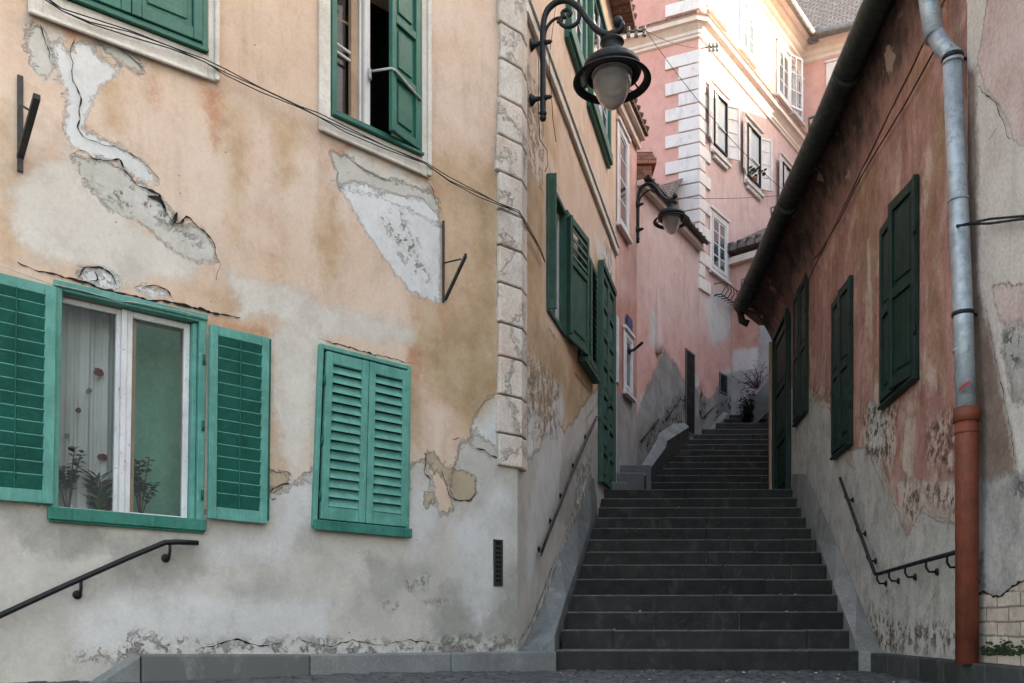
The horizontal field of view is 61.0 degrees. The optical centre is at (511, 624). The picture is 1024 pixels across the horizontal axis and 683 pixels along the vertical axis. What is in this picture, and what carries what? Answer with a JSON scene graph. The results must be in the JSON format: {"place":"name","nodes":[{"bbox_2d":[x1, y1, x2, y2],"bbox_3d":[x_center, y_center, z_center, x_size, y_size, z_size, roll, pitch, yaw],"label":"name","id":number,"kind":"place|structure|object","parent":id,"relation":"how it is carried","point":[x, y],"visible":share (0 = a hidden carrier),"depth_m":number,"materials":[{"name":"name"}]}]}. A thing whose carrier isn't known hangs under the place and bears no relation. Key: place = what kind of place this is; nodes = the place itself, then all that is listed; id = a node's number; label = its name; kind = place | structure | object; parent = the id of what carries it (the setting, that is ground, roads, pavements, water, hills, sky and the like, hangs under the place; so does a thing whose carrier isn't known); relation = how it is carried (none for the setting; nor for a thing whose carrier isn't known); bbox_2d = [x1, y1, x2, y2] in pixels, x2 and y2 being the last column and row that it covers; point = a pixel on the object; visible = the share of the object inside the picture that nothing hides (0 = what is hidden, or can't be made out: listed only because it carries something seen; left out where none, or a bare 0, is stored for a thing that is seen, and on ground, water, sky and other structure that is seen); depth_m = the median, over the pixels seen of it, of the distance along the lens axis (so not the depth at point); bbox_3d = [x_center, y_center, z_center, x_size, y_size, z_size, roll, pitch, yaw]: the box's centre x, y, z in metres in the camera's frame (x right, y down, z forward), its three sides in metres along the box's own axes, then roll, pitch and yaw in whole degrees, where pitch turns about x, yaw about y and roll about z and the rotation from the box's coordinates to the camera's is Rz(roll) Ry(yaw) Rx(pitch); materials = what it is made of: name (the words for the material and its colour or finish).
{"place":"outdoors","nodes":[
{"label":"outdoors","id":0,"kind":"place"},
{"bbox_2d":[15,669,929,682],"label":"pavement","id":1,"kind":"structure","parent":0,"point":[645,676],"depth_m":5.77,"materials":[{"name":"stone"}]},
{"bbox_2d":[523,517,894,682],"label":"litter","id":2,"kind":"object","parent":1,"relation":"on","point":[743,672],"visible":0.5,"depth_m":6.09,"materials":[{"name":"white paper"}]},
{"bbox_2d":[604,490,685,497],"bbox_3d":[2.600,-1.427,11.615,4.800,0.574,1.170,0,0,0],"label":"landing","id":3,"kind":"object","parent":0,"point":[621,493],"depth_m":11.03,"materials":[{"name":"stone"}]},
{"bbox_2d":[615,87,649,472],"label":"house","id":4,"kind":"structure","parent":3,"relation":"on","point":[632,130],"depth_m":12.44,"materials":[{"name":"pink paint"}]},
{"bbox_2d":[616,115,632,244],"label":"window","id":5,"kind":"structure","parent":4,"relation":"in","point":[623,138],"depth_m":12.25,"materials":[{"name":"white paint"}]},
{"bbox_2d":[626,314,632,332],"bbox_3d":[1.694,-4.344,12.551,0.020,0.180,0.300,0,0,22],"label":"street sign","id":6,"kind":"object","parent":4,"relation":"attached to","point":[629,322],"visible":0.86,"depth_m":12.51,"materials":[{"name":"blue metal"}]},
{"bbox_2d":[623,324,636,402],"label":"window","id":7,"kind":"structure","parent":4,"relation":"in","point":[628,337],"depth_m":12.50,"materials":[{"name":"white paint"}]},
{"bbox_2d":[628,342,642,354],"bbox_3d":[1.715,-3.892,12.148,0.060,0.277,1.024,0,0,-2],"label":"flag holder","id":8,"kind":"object","parent":4,"relation":"attached to","point":[630,350],"visible":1,"depth_m":12.16,"materials":[{"name":"black metal"}]},
{"bbox_2d":[556,489,858,670],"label":"stairs","id":9,"kind":"structure","parent":0,"point":[694,579],"depth_m":8.32,"materials":[{"name":"stone"}]},
{"bbox_2d":[611,465,650,489],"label":"stone plinth","id":10,"kind":"structure","parent":9,"relation":"on","point":[629,477],"depth_m":11.75,"materials":[{"name":"grey stone"}]},
{"bbox_2d":[651,415,768,489],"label":"stairs","id":11,"kind":"structure","parent":0,"point":[732,452],"depth_m":13.76,"materials":[{"name":"stone"}]},
{"bbox_2d":[642,423,688,488],"bbox_3d":[2.377,-2.344,13.471,0.157,2.344,2.935,0,0,23],"label":"path edge","id":12,"kind":"object","parent":11,"relation":"on","point":[672,440],"visible":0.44,"depth_m":13.38,"materials":[{"name":"concrete"}]},
{"bbox_2d":[637,152,727,464],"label":"house","id":13,"kind":"structure","parent":11,"relation":"on","point":[667,325],"depth_m":14.08,"materials":[{"name":"pink paint"}]},
{"bbox_2d":[641,419,658,442],"bbox_3d":[2.107,-3.001,13.365,0.070,0.473,0.678,0,0,32],"label":"handrail","id":14,"kind":"object","parent":13,"relation":"attached to","point":[652,428],"visible":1,"depth_m":13.33,"materials":[{"name":"black metal"}]},
{"bbox_2d":[636,182,689,242],"bbox_3d":[2.266,-6.160,12.877,0.536,0.872,0.795,0,0,-35],"label":"wall lamp","id":15,"kind":"object","parent":13,"relation":"attached to","point":[671,217],"visible":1,"depth_m":12.74,"materials":[{"name":"black metal"}]},
{"bbox_2d":[666,399,690,419],"bbox_3d":[2.752,-3.561,14.406,0.070,0.509,1.073,0,0,32],"label":"handrail","id":16,"kind":"object","parent":13,"relation":"attached to","point":[675,406],"visible":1,"depth_m":14.25,"materials":[{"name":"black metal"}]},
{"bbox_2d":[685,348,694,435],"bbox_3d":[3.049,-3.996,14.989,0.062,1.428,0.439,0,0,32],"label":"doorway","id":17,"kind":"structure","parent":13,"relation":"in","point":[689,356],"depth_m":14.98,"materials":[{"name":"black wood"}]},
{"bbox_2d":[668,195,778,198],"bbox_3d":[3.634,-6.869,13.898,3.460,1.166,0.007,0,0,-40],"label":"cable","id":18,"kind":"object","parent":13,"relation":"attached to","point":[722,198],"visible":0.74,"depth_m":13.55,"materials":[{"name":"black metal"}]},
{"bbox_2d":[719,372,727,395],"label":"small window","id":19,"kind":"structure","parent":13,"relation":"in","point":[723,379],"depth_m":16.13,"materials":[{"name":"grey glass"}]},
{"bbox_2d":[709,412,728,428],"bbox_3d":[3.740,-3.441,15.907,0.180,1.088,0.648,0,0,39],"label":"path edge","id":20,"kind":"object","parent":11,"relation":"on","point":[722,416],"visible":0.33,"depth_m":15.93,"materials":[{"name":"concrete"}]},
{"bbox_2d":[620,0,861,433],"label":"house","id":21,"kind":"structure","parent":11,"relation":"on","point":[756,84],"depth_m":16.16,"materials":[{"name":"pink paint"}]},
{"bbox_2d":[701,42,718,52],"bbox_3d":[3.481,-10.143,15.317,0.342,0.202,0.064,0,0,38],"label":"insulator bracket","id":22,"kind":"object","parent":21,"relation":"attached to","point":[709,47],"visible":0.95,"depth_m":15.26,"materials":[{"name":"ceramic"}]},
{"bbox_2d":[647,31,716,48],"bbox_3d":[2.680,-8.946,13.309,0.007,2.337,4.251,0,0,26],"label":"cable","id":23,"kind":"object","parent":22,"relation":"attached to","point":[678,44],"visible":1,"depth_m":12.74,"materials":[{"name":"black metal"}]},
{"bbox_2d":[708,0,728,32],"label":"window","id":24,"kind":"structure","parent":21,"relation":"in","point":[717,9],"depth_m":15.97,"materials":[{"name":"white paint"}]},
{"bbox_2d":[709,204,731,285],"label":"window","id":25,"kind":"structure","parent":21,"relation":"in","point":[718,222],"depth_m":15.96,"materials":[{"name":"white paint"}]},
{"bbox_2d":[709,77,739,169],"bbox_3d":[3.847,-9.163,15.956,0.167,1.388,1.143,0,0,42],"label":"window","id":26,"kind":"structure","parent":21,"relation":"in","point":[722,148],"depth_m":16.07,"materials":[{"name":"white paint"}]},
{"bbox_2d":[714,281,738,304],"bbox_3d":[4.008,-6.095,16.068,0.229,0.234,0.800,0,0,38],"label":"flower basket","id":27,"kind":"object","parent":21,"relation":"attached to","point":[726,293],"visible":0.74,"depth_m":15.90,"materials":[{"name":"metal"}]},
{"bbox_2d":[739,0,758,69],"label":"window","id":28,"kind":"structure","parent":21,"relation":"in","point":[748,8],"depth_m":17.00,"materials":[{"name":"white paint"}]},
{"bbox_2d":[743,112,772,200],"bbox_3d":[4.794,-9.219,17.154,0.168,1.423,1.229,0,0,42],"label":"window","id":29,"kind":"structure","parent":21,"relation":"in","point":[759,149],"depth_m":17.29,"materials":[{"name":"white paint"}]},
{"bbox_2d":[749,166,767,181],"bbox_3d":[4.833,-8.821,17.041,0.454,0.246,0.261,0,0,0],"label":"flower pot","id":30,"kind":"object","parent":21,"relation":"on","point":[753,171],"visible":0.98,"depth_m":17.00,"materials":[{"name":"ceramic"}]},
{"bbox_2d":[776,36,792,112],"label":"window","id":31,"kind":"structure","parent":21,"relation":"in","point":[783,54],"depth_m":18.43,"materials":[{"name":"white paint"}]},
{"bbox_2d":[779,152,792,192],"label":"window","id":32,"kind":"structure","parent":21,"relation":"in","point":[786,165],"depth_m":18.38,"materials":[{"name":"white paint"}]},
{"bbox_2d":[792,64,804,126],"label":"window","id":33,"kind":"structure","parent":21,"relation":"in","point":[798,115],"depth_m":19.05,"materials":[{"name":"white paint"}]},
{"bbox_2d":[825,58,837,86],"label":"window","id":34,"kind":"structure","parent":21,"relation":"in","point":[830,64],"depth_m":19.07,"materials":[{"name":"white paint"}]},
{"bbox_2d":[727,228,771,422],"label":"house","id":35,"kind":"structure","parent":11,"relation":"on","point":[750,341],"depth_m":16.21,"materials":[{"name":"pink paint"}]},
{"bbox_2d":[736,393,768,422],"bbox_3d":[4.490,-3.954,15.899,0.780,0.653,0.568,0,0,-21],"label":"shrub","id":36,"kind":"object","parent":11,"relation":"on","point":[746,414],"visible":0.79,"depth_m":15.86,"materials":[{"name":"green plant"}]},
{"bbox_2d":[743,380,768,422],"bbox_3d":[4.502,-4.024,15.717,0.157,0.896,1.046,0,0,-21],"label":"path edge","id":37,"kind":"object","parent":11,"relation":"on","point":[761,406],"visible":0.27,"depth_m":15.64,"materials":[{"name":"concrete"}]},
{"bbox_2d":[732,360,768,390],"bbox_3d":[4.249,-4.464,15.589,0.734,0.563,0.364,0,0,0],"label":"shrub","id":38,"kind":"object","parent":37,"relation":"on","point":[756,384],"visible":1,"depth_m":15.59,"materials":[{"name":"brown plant"}]},
{"label":"ground","id":39,"kind":"structure","parent":0,"visible":0},
{"bbox_2d":[0,0,636,682],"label":"house","id":40,"kind":"structure","parent":39,"relation":"on","point":[342,424],"depth_m":5.76,"materials":[{"name":"beige paint"}]},
{"bbox_2d":[17,74,40,172],"bbox_3d":[-2.507,-2.674,4.509,0.034,0.514,0.361,0,0,-41],"label":"iron bracket","id":41,"kind":"object","parent":40,"relation":"attached to","point":[23,136],"visible":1,"depth_m":4.60,"materials":[{"name":"black metal"}]},
{"bbox_2d":[59,446,86,507],"bbox_3d":[-2.562,-0.788,4.958,0.271,0.453,0.228,0,0,0],"label":"potted plant","id":42,"kind":"object","parent":40,"relation":"on","point":[72,476],"visible":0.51,"depth_m":4.95,"materials":[{"name":"green plant"}]},
{"bbox_2d":[58,304,114,510],"bbox_3d":[-2.517,-1.226,5.095,0.423,1.312,0.090,0,0,-41],"label":"curtain","id":43,"kind":"object","parent":40,"relation":"hanging from","point":[87,380],"visible":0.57,"depth_m":5.10,"materials":[{"name":"fabric"}]},
{"bbox_2d":[79,468,112,510],"bbox_3d":[-2.399,-0.739,5.065,0.230,0.358,0.158,0,0,0],"label":"potted plant","id":44,"kind":"object","parent":40,"relation":"on","point":[99,502],"visible":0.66,"depth_m":5.05,"materials":[{"name":"green plant"}]},
{"bbox_2d":[0,539,198,618],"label":"handrail","id":45,"kind":"object","parent":40,"relation":"attached to","point":[77,594],"visible":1,"depth_m":4.82,"materials":[{"name":"black metal"}]},
{"bbox_2d":[0,265,203,317],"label":"cable","id":46,"kind":"object","parent":40,"relation":"attached to","point":[97,294],"visible":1,"depth_m":4.87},
{"bbox_2d":[0,273,270,532],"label":"window","id":47,"kind":"structure","parent":40,"relation":"in","point":[239,362],"depth_m":5.07,"materials":[{"name":"teal paint"}]},
{"bbox_2d":[68,0,208,53],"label":"window","id":48,"kind":"structure","parent":40,"relation":"in","point":[182,22],"depth_m":5.12,"materials":[{"name":"green paint"}]},
{"bbox_2d":[134,457,160,512],"bbox_3d":[-2.228,-0.784,5.212,0.250,0.450,0.156,0,0,32],"label":"potted plant","id":49,"kind":"object","parent":40,"relation":"on","point":[139,483],"visible":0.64,"depth_m":5.20,"materials":[{"name":"green plant"}]},
{"bbox_2d":[45,0,544,261],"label":"cable","id":50,"kind":"object","parent":40,"relation":"attached to","point":[51,2],"visible":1,"depth_m":5.56,"materials":[{"name":"black metal"}]},
{"bbox_2d":[311,343,411,537],"bbox_3d":[-1.032,-1.252,6.028,0.790,1.253,0.072,0,0,-41],"label":"window","id":51,"kind":"structure","parent":40,"relation":"in","point":[361,480],"depth_m":6.00,"materials":[{"name":"teal paint"}]},
{"bbox_2d":[331,0,423,156],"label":"window","id":52,"kind":"structure","parent":40,"relation":"in","point":[376,53],"depth_m":6.19,"materials":[{"name":"green paint"}]},
{"bbox_2d":[442,220,466,302],"bbox_3d":[-0.424,-2.715,6.399,0.022,0.610,0.277,0,0,-41],"label":"iron bracket","id":53,"kind":"object","parent":40,"relation":"attached to","point":[449,290],"visible":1,"depth_m":6.49,"materials":[{"name":"black metal"}]},
{"bbox_2d":[538,46,547,171],"bbox_3d":[0.277,-4.585,7.745,0.006,1.036,0.385,0,0,16],"label":"cable","id":54,"kind":"object","parent":40,"relation":"attached to","point":[538,105],"visible":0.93,"depth_m":7.58,"materials":[{"name":"black metal"}]},
{"bbox_2d":[549,7,555,140],"bbox_3d":[0.372,-5.145,7.972,0.006,1.289,0.292,0,0,16],"label":"cable","id":55,"kind":"object","parent":40,"relation":"attached to","point":[550,76],"visible":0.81,"depth_m":7.95,"materials":[{"name":"black metal"}]},
{"bbox_2d":[546,173,588,355],"bbox_3d":[0.519,-3.515,8.676,0.208,1.270,1.487,0,0,17],"label":"window","id":56,"kind":"structure","parent":40,"relation":"in","point":[567,285],"depth_m":8.68,"materials":[{"name":"green paint"}]},
{"bbox_2d":[538,415,600,556],"bbox_3d":[0.624,-1.542,8.932,0.069,1.907,2.971,0,0,16],"label":"handrail","id":57,"kind":"object","parent":40,"relation":"attached to","point":[574,466],"visible":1,"depth_m":8.49,"materials":[{"name":"black metal"}]},
{"bbox_2d":[565,0,588,89],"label":"window","id":58,"kind":"structure","parent":40,"relation":"in","point":[576,38],"depth_m":9.18,"materials":[{"name":"green paint"}]},
{"bbox_2d":[578,239,600,383],"bbox_3d":[0.876,-3.505,9.795,0.090,1.330,0.941,0,0,16],"label":"window","id":59,"kind":"structure","parent":40,"relation":"in","point":[589,364],"depth_m":9.82,"materials":[{"name":"green paint"}]},
{"bbox_2d":[530,0,650,121],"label":"wall lamp","id":60,"kind":"object","parent":40,"relation":"attached to","point":[611,69],"visible":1,"depth_m":7.19,"materials":[{"name":"black metal"}]},
{"bbox_2d":[587,0,612,168],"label":"window","id":61,"kind":"structure","parent":40,"relation":"in","point":[601,117],"depth_m":10.49,"materials":[{"name":"green paint"}]},
{"bbox_2d":[598,259,616,489],"bbox_3d":[1.246,-3.090,11.061,0.122,2.700,1.040,0,0,16],"label":"door","id":62,"kind":"structure","parent":40,"relation":"in","point":[607,292],"depth_m":10.95,"materials":[{"name":"green paint"}]},
{"bbox_2d":[621,25,645,38],"bbox_3d":[1.536,-7.796,11.458,0.470,0.166,0.058,0,0,16],"label":"insulator bracket","id":63,"kind":"object","parent":40,"relation":"attached to","point":[628,31],"visible":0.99,"depth_m":11.42,"materials":[{"name":"ceramic"}]},
{"bbox_2d":[646,31,781,188],"bbox_3d":[2.874,-6.972,11.948,2.500,1.624,0.007,0,0,-26],"label":"cable","id":64,"kind":"object","parent":63,"relation":"attached to","point":[709,114],"visible":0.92,"depth_m":11.86,"materials":[{"name":"black metal"}]},
{"bbox_2d":[89,651,555,682],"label":"kerb","id":65,"kind":"structure","parent":39,"relation":"on","point":[143,668],"depth_m":5.45,"materials":[{"name":"stone"}]},
{"bbox_2d":[733,0,980,663],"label":"house","id":66,"kind":"structure","parent":39,"relation":"on","point":[866,316],"depth_m":6.68,"materials":[{"name":"paint"}]},
{"bbox_2d":[772,308,790,488],"bbox_3d":[3.634,-2.905,11.754,0.070,2.350,1.155,0,0,8],"label":"door","id":67,"kind":"structure","parent":66,"relation":"in","point":[781,338],"depth_m":11.69,"materials":[{"name":"green paint"}]},
{"bbox_2d":[792,273,808,426],"bbox_3d":[3.448,-3.260,10.421,0.050,1.600,0.834,0,0,8],"label":"window","id":68,"kind":"structure","parent":66,"relation":"in","point":[800,299],"depth_m":10.35,"materials":[{"name":"green paint"}]},
{"bbox_2d":[830,275,852,459],"bbox_3d":[3.130,-2.415,8.294,0.059,1.550,0.761,0,0,8],"label":"window","id":69,"kind":"structure","parent":66,"relation":"in","point":[842,305],"depth_m":8.16,"materials":[{"name":"green paint"}]},
{"bbox_2d":[812,29,945,259],"bbox_3d":[3.058,-3.936,7.740,0.011,0.393,4.575,0,0,8],"label":"cable","id":70,"kind":"object","parent":66,"relation":"attached to","point":[880,145],"visible":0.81,"depth_m":6.87,"materials":[{"name":"black metal"}]},
{"bbox_2d":[838,477,954,586],"bbox_3d":[2.873,-0.844,6.632,0.085,1.084,3.043,0,0,8],"label":"handrail","id":71,"kind":"object","parent":66,"relation":"attached to","point":[946,555],"visible":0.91,"depth_m":6.54,"materials":[{"name":"black metal"}]},
{"bbox_2d":[877,174,918,409],"bbox_3d":[2.846,-2.425,6.489,0.097,1.430,0.900,0,0,8],"label":"window","id":72,"kind":"structure","parent":66,"relation":"in","point":[899,234],"depth_m":6.30,"materials":[{"name":"green paint"}]},
{"bbox_2d":[967,0,1023,665],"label":"house","id":73,"kind":"structure","parent":39,"relation":"on","point":[995,100],"depth_m":4.72,"materials":[{"name":"beige paint"}]},
{"bbox_2d":[956,215,1023,227],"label":"cable","id":74,"kind":"object","parent":73,"relation":"attached to","point":[1016,217],"visible":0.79,"depth_m":4.65,"materials":[{"name":"black metal"}]},
{"bbox_2d":[981,638,1023,655],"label":"plants","id":75,"kind":"object","parent":73,"relation":"attached to","point":[1002,649],"visible":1,"depth_m":4.63,"materials":[{"name":"green plant"}]},
{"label":"landing","id":76,"kind":"structure","parent":0,"visible":0},
{"bbox_2d":[519,478,596,651],"bbox_3d":[0.726,-0.463,8.973,0.284,2.758,4.224,0,0,15],"label":"path edge","id":77,"kind":"object","parent":76,"relation":"on","point":[548,627],"visible":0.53,"depth_m":8.22,"materials":[{"name":"concrete"}]},
{"bbox_2d":[792,474,883,670],"bbox_3d":[3.161,-0.498,8.998,0.203,2.840,4.176,0,0,8],"label":"path edge","id":78,"kind":"object","parent":76,"relation":"on","point":[862,639],"visible":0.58,"depth_m":8.25,"materials":[{"name":"concrete"}]},
{"bbox_2d":[871,653,1023,682],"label":"kerb","id":79,"kind":"structure","parent":76,"relation":"on","point":[931,669],"depth_m":5.31,"materials":[{"name":"stone"}]}
]}

